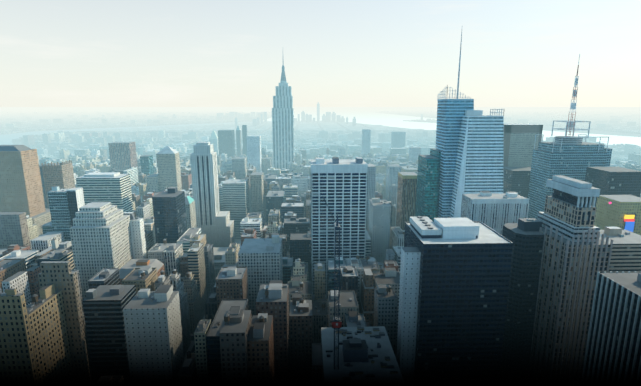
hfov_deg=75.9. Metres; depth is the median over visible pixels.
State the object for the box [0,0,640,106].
sky
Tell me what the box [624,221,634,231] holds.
times square sign
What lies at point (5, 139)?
river water
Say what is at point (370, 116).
hudson water
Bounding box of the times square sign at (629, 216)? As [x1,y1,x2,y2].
[624,215,634,218]
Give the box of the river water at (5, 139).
[0,121,271,144]
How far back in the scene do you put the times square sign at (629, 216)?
502.29 m
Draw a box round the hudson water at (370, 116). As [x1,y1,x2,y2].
[227,108,640,145]
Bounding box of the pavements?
[21,138,328,381]
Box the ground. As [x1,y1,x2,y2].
[0,107,640,385]
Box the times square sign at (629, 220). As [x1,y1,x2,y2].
[624,219,634,221]
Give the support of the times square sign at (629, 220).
on the midtown city
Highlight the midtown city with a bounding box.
[0,33,640,385]

